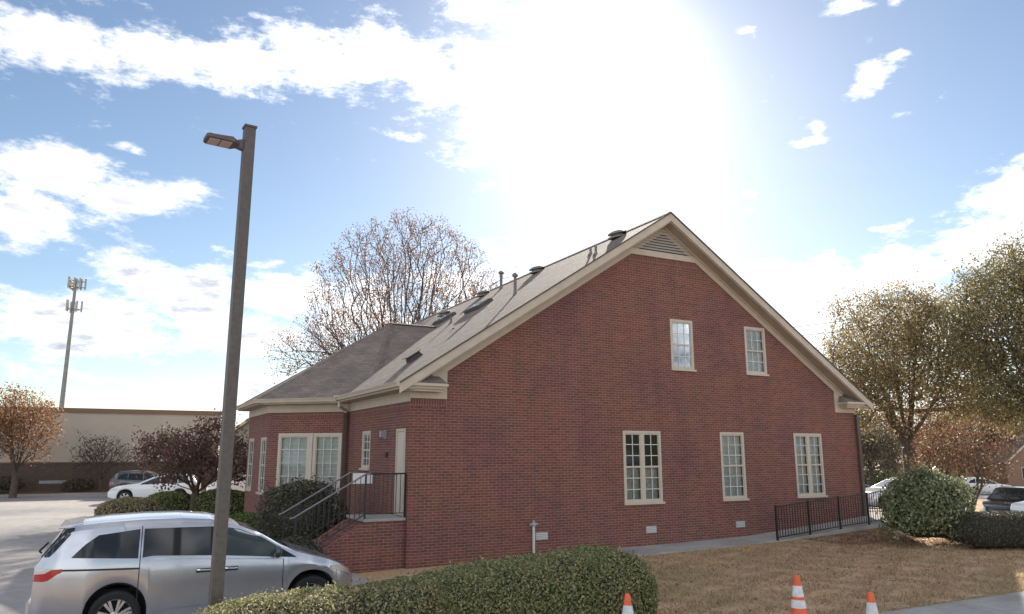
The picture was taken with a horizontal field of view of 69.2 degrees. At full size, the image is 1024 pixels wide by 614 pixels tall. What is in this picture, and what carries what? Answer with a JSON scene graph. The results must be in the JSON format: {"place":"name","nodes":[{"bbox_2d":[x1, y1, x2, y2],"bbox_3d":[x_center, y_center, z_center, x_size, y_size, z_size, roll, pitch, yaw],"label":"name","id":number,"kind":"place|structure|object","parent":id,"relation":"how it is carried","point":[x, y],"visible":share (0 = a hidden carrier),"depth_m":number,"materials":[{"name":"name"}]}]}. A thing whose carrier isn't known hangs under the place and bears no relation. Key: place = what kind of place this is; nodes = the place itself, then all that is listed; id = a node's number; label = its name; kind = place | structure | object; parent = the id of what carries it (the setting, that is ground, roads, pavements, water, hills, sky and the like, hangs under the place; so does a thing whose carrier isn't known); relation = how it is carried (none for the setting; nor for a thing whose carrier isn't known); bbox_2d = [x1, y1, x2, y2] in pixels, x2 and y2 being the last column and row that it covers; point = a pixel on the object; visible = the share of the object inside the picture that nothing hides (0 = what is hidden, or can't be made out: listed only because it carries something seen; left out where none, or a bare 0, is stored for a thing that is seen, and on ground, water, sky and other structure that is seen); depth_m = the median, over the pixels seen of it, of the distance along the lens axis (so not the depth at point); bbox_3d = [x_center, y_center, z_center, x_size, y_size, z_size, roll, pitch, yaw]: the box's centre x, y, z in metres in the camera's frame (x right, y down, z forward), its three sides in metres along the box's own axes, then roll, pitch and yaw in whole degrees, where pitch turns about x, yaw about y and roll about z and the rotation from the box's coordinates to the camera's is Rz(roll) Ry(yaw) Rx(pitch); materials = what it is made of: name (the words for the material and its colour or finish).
{"place":"outdoors","nodes":[
{"label":"outdoors","id":0,"kind":"place"},
{"bbox_2d":[0,487,205,494],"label":"lot verge","id":1,"kind":"structure","parent":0,"point":[53,492],"depth_m":48.55,"materials":[{"name":"grey concrete"}]},
{"bbox_2d":[0,475,27,490],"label":"dry bush","id":2,"kind":"object","parent":1,"relation":"on","point":[5,482],"visible":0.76,"depth_m":47.90,"materials":[{"name":"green plant"}]},
{"bbox_2d":[58,477,95,490],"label":"dry bush","id":3,"kind":"object","parent":1,"relation":"on","point":[79,483],"visible":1,"depth_m":49.59,"materials":[{"name":"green plant"}]},
{"bbox_2d":[65,430,137,491],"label":"scrub tree","id":4,"kind":"object","parent":1,"relation":"on","point":[98,455],"visible":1,"depth_m":49.28,"materials":[{"name":"brown plant"}]},
{"bbox_2d":[181,470,207,485],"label":"dry bush","id":5,"kind":"object","parent":1,"relation":"on","point":[202,481],"visible":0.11,"depth_m":53.00,"materials":[{"name":"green plant"}]},
{"bbox_2d":[0,0,1023,450],"label":"sky","id":6,"kind":"structure","parent":0,"point":[816,147],"materials":[{"name":"blue"}]},
{"bbox_2d":[200,454,1023,613],"bbox_3d":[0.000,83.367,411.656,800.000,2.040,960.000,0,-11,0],"label":"ground","id":7,"kind":"structure","parent":0,"point":[380,575],"depth_m":15.69,"materials":[{"name":"brown plant"}]},
{"bbox_2d":[59,276,86,407],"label":"cell tower","id":8,"kind":"structure","parent":7,"relation":"on","point":[74,287],"depth_m":111.31,"materials":[{"name":"metal"}]},
{"bbox_2d":[0,406,221,491],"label":"tan building","id":9,"kind":"structure","parent":7,"relation":"on","point":[58,468],"depth_m":51.83,"materials":[{"name":"paint"}]},
{"bbox_2d":[0,495,370,613],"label":"parking lot","id":10,"kind":"structure","parent":7,"relation":"on","point":[29,527],"depth_m":25.65,"materials":[{"name":"grey asphalt"}]},
{"bbox_2d":[0,381,66,497],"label":"maple tree","id":11,"kind":"object","parent":10,"relation":"on","point":[9,419],"visible":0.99,"depth_m":45.09,"materials":[{"name":"brown plant"}]},
{"bbox_2d":[0,490,205,496],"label":"kerb","id":12,"kind":"structure","parent":10,"relation":"on","point":[64,494],"depth_m":47.05,"materials":[{"name":"concrete"}]},
{"bbox_2d":[94,496,163,515],"bbox_3d":[-14.433,7.716,28.055,2.440,1.099,1.985,0,-11,0],"label":"rounded shrub","id":13,"kind":"object","parent":10,"relation":"on","point":[126,504],"visible":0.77,"depth_m":27.50,"materials":[{"name":"green plant"}]},
{"bbox_2d":[108,470,158,490],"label":"parked car","id":14,"kind":"object","parent":10,"relation":"on","point":[120,478],"visible":0.2,"depth_m":44.78,"materials":[{"name":"grey paint"}]},
{"bbox_2d":[107,474,200,498],"bbox_3d":[-19.630,9.973,40.838,4.502,1.545,1.820,3,-11,-17],"label":"parked car","id":15,"kind":"object","parent":10,"relation":"on","point":[143,489],"visible":0.41,"depth_m":39.91,"materials":[{"name":"white paint"}]},
{"bbox_2d":[148,490,190,510],"bbox_3d":[-14.083,8.133,30.493,2.126,1.200,1.764,0,-11,0],"label":"rounded shrub","id":16,"kind":"object","parent":10,"relation":"on","point":[175,500],"visible":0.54,"depth_m":30.00,"materials":[{"name":"green plant"}]},
{"bbox_2d":[25,511,351,613],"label":"minivan","id":17,"kind":"object","parent":10,"relation":"on","point":[153,562],"visible":0.84,"depth_m":10.78,"materials":[{"name":"silver metal"}]},
{"bbox_2d":[129,408,247,510],"bbox_3d":[-12.883,6.351,30.460,5.811,4.682,4.619,0,-11,0],"label":"plum tree","id":18,"kind":"object","parent":10,"relation":"on","point":[203,455],"visible":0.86,"depth_m":29.90,"materials":[{"name":"brown plant"}]},
{"bbox_2d":[192,488,244,514],"bbox_3d":[-11.880,8.089,30.498,2.575,1.255,2.027,0,-11,0],"label":"rounded shrub","id":19,"kind":"object","parent":10,"relation":"on","point":[206,501],"visible":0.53,"depth_m":29.86,"materials":[{"name":"green plant"}]},
{"bbox_2d":[229,512,271,536],"bbox_3d":[-7.721,6.493,21.657,1.849,1.006,1.469,0,-11,0],"label":"rounded shrub","id":20,"kind":"object","parent":10,"relation":"on","point":[242,517],"visible":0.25,"depth_m":21.35,"materials":[{"name":"green plant"}]},
{"bbox_2d":[278,533,327,554],"bbox_3d":[-4.792,5.469,16.355,1.479,0.962,1.251,0,-11,0],"label":"loose shrub","id":21,"kind":"object","parent":10,"relation":"on","point":[304,542],"visible":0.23,"depth_m":16.30,"materials":[{"name":"green plant"}]},
{"bbox_2d":[206,475,245,490],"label":"parked car","id":22,"kind":"object","parent":7,"relation":"on","point":[238,487],"visible":0.08,"depth_m":42.74,"materials":[{"name":"white paint"}]},
{"bbox_2d":[203,123,257,608],"bbox_3d":[-3.563,0.881,8.912,0.690,6.667,0.320,7,-13,-33],"label":"lamp post","id":23,"kind":"object","parent":7,"relation":"on","point":[245,145],"visible":1,"depth_m":9.02,"materials":[{"name":"brown metal"}]},
{"bbox_2d":[219,421,249,475],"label":"brick building","id":24,"kind":"structure","parent":7,"relation":"on","point":[244,425],"depth_m":61.42,"materials":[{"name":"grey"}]},
{"bbox_2d":[247,473,351,540],"bbox_3d":[-5.443,5.384,19.455,2.898,2.067,1.907,0,-11,0],"label":"loose shrub","id":25,"kind":"object","parent":7,"relation":"on","point":[291,495],"visible":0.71,"depth_m":19.12,"materials":[{"name":"green plant"}]},
{"bbox_2d":[191,569,448,613],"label":"clipped hedge","id":26,"kind":"object","parent":7,"relation":"on","point":[400,595],"visible":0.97,"depth_m":8.10,"materials":[{"name":"green plant"}]},
{"bbox_2d":[314,514,405,572],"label":"brick steps","id":27,"kind":"structure","parent":7,"relation":"on","point":[373,543],"depth_m":17.25,"materials":[{"name":"brick"}]},
{"bbox_2d":[278,472,354,538],"bbox_3d":[-4.760,5.090,18.041,1.805,2.096,0.042,6,-12,-27],"label":"stair railing","id":28,"kind":"object","parent":27,"relation":"on","point":[284,512],"visible":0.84,"depth_m":18.08,"materials":[{"name":"grey metal"}]},
{"bbox_2d":[353,471,372,483],"bbox_3d":[-3.752,4.287,18.635,0.500,0.300,0.032,6,-12,-27],"label":"notice board","id":29,"kind":"object","parent":28,"relation":"hanging from","point":[357,475],"visible":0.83,"depth_m":18.60,"materials":[{"name":"white plastic"}]},
{"bbox_2d":[290,473,405,543],"bbox_3d":[-3.746,4.902,17.076,2.695,2.096,0.042,6,-12,-27],"label":"stair railing","id":30,"kind":"object","parent":27,"relation":"on","point":[334,493],"visible":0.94,"depth_m":17.25,"materials":[{"name":"grey metal"}]},
{"bbox_2d":[261,207,498,383],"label":"oak tree","id":31,"kind":"object","parent":7,"relation":"on","point":[341,342],"visible":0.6,"depth_m":45.67,"materials":[{"name":"brown plant"}]},
{"bbox_2d":[459,267,515,298],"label":"slender tree","id":32,"kind":"object","parent":7,"relation":"on","point":[482,279],"visible":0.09,"depth_m":52.91,"materials":[{"name":"brown plant"}]},
{"bbox_2d":[529,520,537,552],"bbox_3d":[0.550,5.943,18.806,0.240,1.030,0.120,6,-12,-27],"label":"standpipe","id":33,"kind":"object","parent":7,"relation":"on","point":[533,524],"visible":0.93,"depth_m":18.82,"materials":[{"name":"grey"}]},
{"bbox_2d":[406,540,661,613],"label":"clipped hedge","id":34,"kind":"object","parent":7,"relation":"on","point":[583,579],"visible":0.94,"depth_m":9.42,"materials":[{"name":"green plant"}]},
{"bbox_2d":[236,212,874,568],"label":"brick building","id":35,"kind":"structure","parent":7,"relation":"on","point":[668,378],"depth_m":21.56,"materials":[{"name":"red brick"}]},
{"bbox_2d":[244,438,253,491],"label":"window","id":36,"kind":"structure","parent":35,"relation":"in","point":[248,485],"depth_m":26.56,"materials":[{"name":"white"}]},
{"bbox_2d":[256,437,266,494],"bbox_3d":[-8.075,5.151,24.075,0.180,1.811,1.190,6,-12,-27],"label":"window","id":37,"kind":"structure","parent":35,"relation":"in","point":[264,439],"depth_m":24.23,"materials":[{"name":"white"}]},
{"bbox_2d":[276,433,310,494],"bbox_3d":[-6.809,5.050,23.137,1.162,2.192,0.121,-3,-12,17],"label":"window","id":38,"kind":"structure","parent":35,"relation":"in","point":[298,459],"depth_m":23.24,"materials":[{"name":"white"}]},
{"bbox_2d":[311,433,341,505],"bbox_3d":[-5.684,4.982,22.788,1.002,2.192,0.121,-3,-12,17],"label":"window","id":39,"kind":"structure","parent":35,"relation":"in","point":[331,443],"depth_m":22.88,"materials":[{"name":"white glass"}]},
{"bbox_2d":[359,431,370,470],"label":"window","id":40,"kind":"structure","parent":35,"relation":"in","point":[365,460],"depth_m":21.09,"materials":[{"name":"white"}]},
{"bbox_2d":[623,431,664,504],"bbox_3d":[3.679,4.533,20.983,1.397,2.031,0.215,6,-12,-27],"label":"window","id":41,"kind":"structure","parent":35,"relation":"in","point":[649,486],"depth_m":20.97,"materials":[{"name":"white"}]},
{"bbox_2d":[670,319,696,371],"bbox_3d":[5.106,1.163,22.395,0.937,1.560,0.215,6,-12,-27],"label":"window","id":42,"kind":"structure","parent":35,"relation":"in","point":[681,331],"depth_m":22.47,"materials":[{"name":"white"}]},
{"bbox_2d":[720,432,749,500],"bbox_3d":[6.699,4.829,22.505,1.033,2.031,0.180,6,-12,-27],"label":"window","id":43,"kind":"structure","parent":35,"relation":"in","point":[732,476],"depth_m":22.56,"materials":[{"name":"white"}]},
{"bbox_2d":[744,326,769,375],"bbox_3d":[7.773,1.424,23.735,0.960,1.560,0.180,6,-12,-27],"label":"window","id":44,"kind":"structure","parent":35,"relation":"in","point":[749,351],"depth_m":23.80,"materials":[{"name":"white glass"}]},
{"bbox_2d":[793,433,827,497],"bbox_3d":[9.605,5.118,23.990,1.350,2.031,0.180,6,-12,-27],"label":"window","id":45,"kind":"structure","parent":35,"relation":"in","point":[812,486],"depth_m":24.03,"materials":[{"name":"white"}]},
{"bbox_2d":[617,512,892,556],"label":"walkway","id":46,"kind":"structure","parent":7,"relation":"on","point":[769,537],"depth_m":21.43,"materials":[{"name":"concrete"}]},
{"bbox_2d":[774,490,893,540],"bbox_3d":[10.399,6.272,22.744,6.390,1.409,0.050,6,-12,-27],"label":"metal fence","id":47,"kind":"object","parent":46,"relation":"on","point":[868,514],"visible":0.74,"depth_m":22.28,"materials":[{"name":"black metal"}]},
{"bbox_2d":[790,575,807,613],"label":"traffic cone","id":48,"kind":"object","parent":7,"relation":"on","point":[798,604],"visible":1,"depth_m":8.14,"materials":[{"name":"orange"}]},
{"bbox_2d":[645,526,1021,613],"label":"fallen leaves","id":49,"kind":"object","parent":7,"relation":"on","point":[834,573],"visible":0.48,"depth_m":17.36,"materials":[{"name":"brown plant"}]},
{"bbox_2d":[806,525,909,545],"bbox_3d":[12.333,6.790,22.543,7.900,0.271,1.800,6,-12,-27],"label":"pine straw bed","id":50,"kind":"object","parent":7,"relation":"on","point":[861,536],"visible":0.24,"depth_m":21.36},
{"bbox_2d":[811,271,1023,471],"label":"oak tree","id":51,"kind":"object","parent":7,"relation":"on","point":[913,328],"visible":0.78,"depth_m":54.26,"materials":[{"name":"green plant"}]},
{"bbox_2d":[873,460,984,543],"bbox_3d":[11.083,5.220,20.017,2.652,2.143,2.312,0,-11,0],"label":"camellia shrub","id":52,"kind":"object","parent":7,"relation":"on","point":[920,502],"visible":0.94,"depth_m":19.48,"materials":[{"name":"green plant"}]},
{"bbox_2d":[902,413,1023,510],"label":"crape myrtle","id":53,"kind":"object","parent":7,"relation":"on","point":[958,456],"visible":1,"depth_m":24.22,"materials":[{"name":"brown plant"}]},
{"bbox_2d":[926,223,1023,437],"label":"oak tree","id":54,"kind":"object","parent":7,"relation":"on","point":[977,309],"visible":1,"depth_m":47.12,"materials":[{"name":"green plant"}]},
{"bbox_2d":[946,510,1023,547],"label":"boxwood hedge","id":55,"kind":"object","parent":7,"relation":"on","point":[996,529],"visible":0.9,"depth_m":18.70,"materials":[{"name":"green plant"}]},
{"bbox_2d":[880,591,1023,613],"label":"sidewalk","id":56,"kind":"structure","parent":0,"point":[1011,603],"depth_m":11.80,"materials":[{"name":"concrete"}]},
{"bbox_2d":[622,593,633,613],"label":"traffic cone","id":57,"kind":"object","parent":56,"relation":"on","point":[627,607],"visible":1,"depth_m":7.95,"materials":[{"name":"orange plastic"}]},
{"bbox_2d":[866,592,878,613],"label":"traffic cone","id":58,"kind":"object","parent":56,"relation":"on","point":[871,606],"visible":1,"depth_m":8.00,"materials":[{"name":"orange"}]},
{"bbox_2d":[968,492,990,497],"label":"road","id":59,"kind":"structure","parent":0,"point":[984,494],"depth_m":72.87,"materials":[{"name":"grey asphalt"}]},
{"bbox_2d":[859,411,916,486],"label":"background tree","id":60,"kind":"object","parent":59,"relation":"on","point":[869,453],"visible":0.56,"depth_m":77.21,"materials":[{"name":"green plant"}]},
{"bbox_2d":[961,477,1010,493],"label":"moving car","id":61,"kind":"object","parent":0,"point":[991,488],"visible":0.29,"depth_m":73.26,"materials":[{"name":"white paint"}]},
{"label":"far verge","id":62,"kind":"structure","parent":0,"visible":0},
{"bbox_2d":[864,469,899,485],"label":"hedge","id":63,"kind":"object","parent":62,"relation":"on","point":[877,478],"visible":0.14,"depth_m":84.78,"materials":[{"name":"green plant"}]},
{"bbox_2d":[863,398,933,472],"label":"background tree","id":64,"kind":"object","parent":62,"relation":"on","point":[915,437],"visible":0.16,"depth_m":85.96,"materials":[{"name":"plant"}]},
{"bbox_2d":[880,441,982,479],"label":"house","id":65,"kind":"structure","parent":62,"relation":"on","point":[967,475],"depth_m":92.62,"materials":[{"name":"beige brick"}]},
{"bbox_2d":[957,467,966,477],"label":"window","id":66,"kind":"structure","parent":65,"relation":"in","point":[964,470],"depth_m":92.31,"materials":[{"name":"grey glass"}]},
{"bbox_2d":[899,402,979,472],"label":"background tree","id":67,"kind":"object","parent":62,"relation":"on","point":[937,425],"visible":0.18,"depth_m":89.62,"materials":[{"name":"brown plant"}]},
{"bbox_2d":[925,398,993,450],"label":"background tree","id":68,"kind":"object","parent":62,"relation":"on","point":[957,423],"visible":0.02,"depth_m":97.61,"materials":[{"name":"brown plant"}]},
{"bbox_2d":[959,399,1023,452],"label":"background tree","id":69,"kind":"object","parent":62,"relation":"on","point":[991,431],"visible":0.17,"depth_m":93.47,"materials":[{"name":"brown plant"}]},
{"bbox_2d":[961,433,1023,486],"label":"house","id":70,"kind":"structure","parent":62,"relation":"on","point":[1017,479],"depth_m":89.44,"materials":[{"name":"beige brick"}]},
{"bbox_2d":[1021,467,1023,478],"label":"window","id":71,"kind":"structure","parent":70,"relation":"in","point":[1022,468],"depth_m":89.18,"materials":[{"name":"beige glass"}]},
{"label":"car park","id":72,"kind":"structure","parent":0,"visible":0},
{"bbox_2d":[866,477,893,508],"bbox_3d":[18.204,8.793,34.958,4.502,1.545,1.820,2,-11,-12],"label":"parked car","id":73,"kind":"object","parent":72,"relation":"on","point":[876,487],"visible":0.11,"depth_m":34.27,"materials":[{"name":"silver metal"}]},
{"bbox_2d":[982,486,1023,510],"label":"parked car","id":74,"kind":"object","parent":72,"relation":"on","point":[1003,498],"visible":0.59,"depth_m":40.15,"materials":[{"name":"black paint"}]},
{"bbox_2d":[1010,501,1023,511],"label":"parked car","id":75,"kind":"object","parent":72,"relation":"on","point":[1017,506],"visible":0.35,"depth_m":34.97,"materials":[{"name":"white paint"}]}
]}

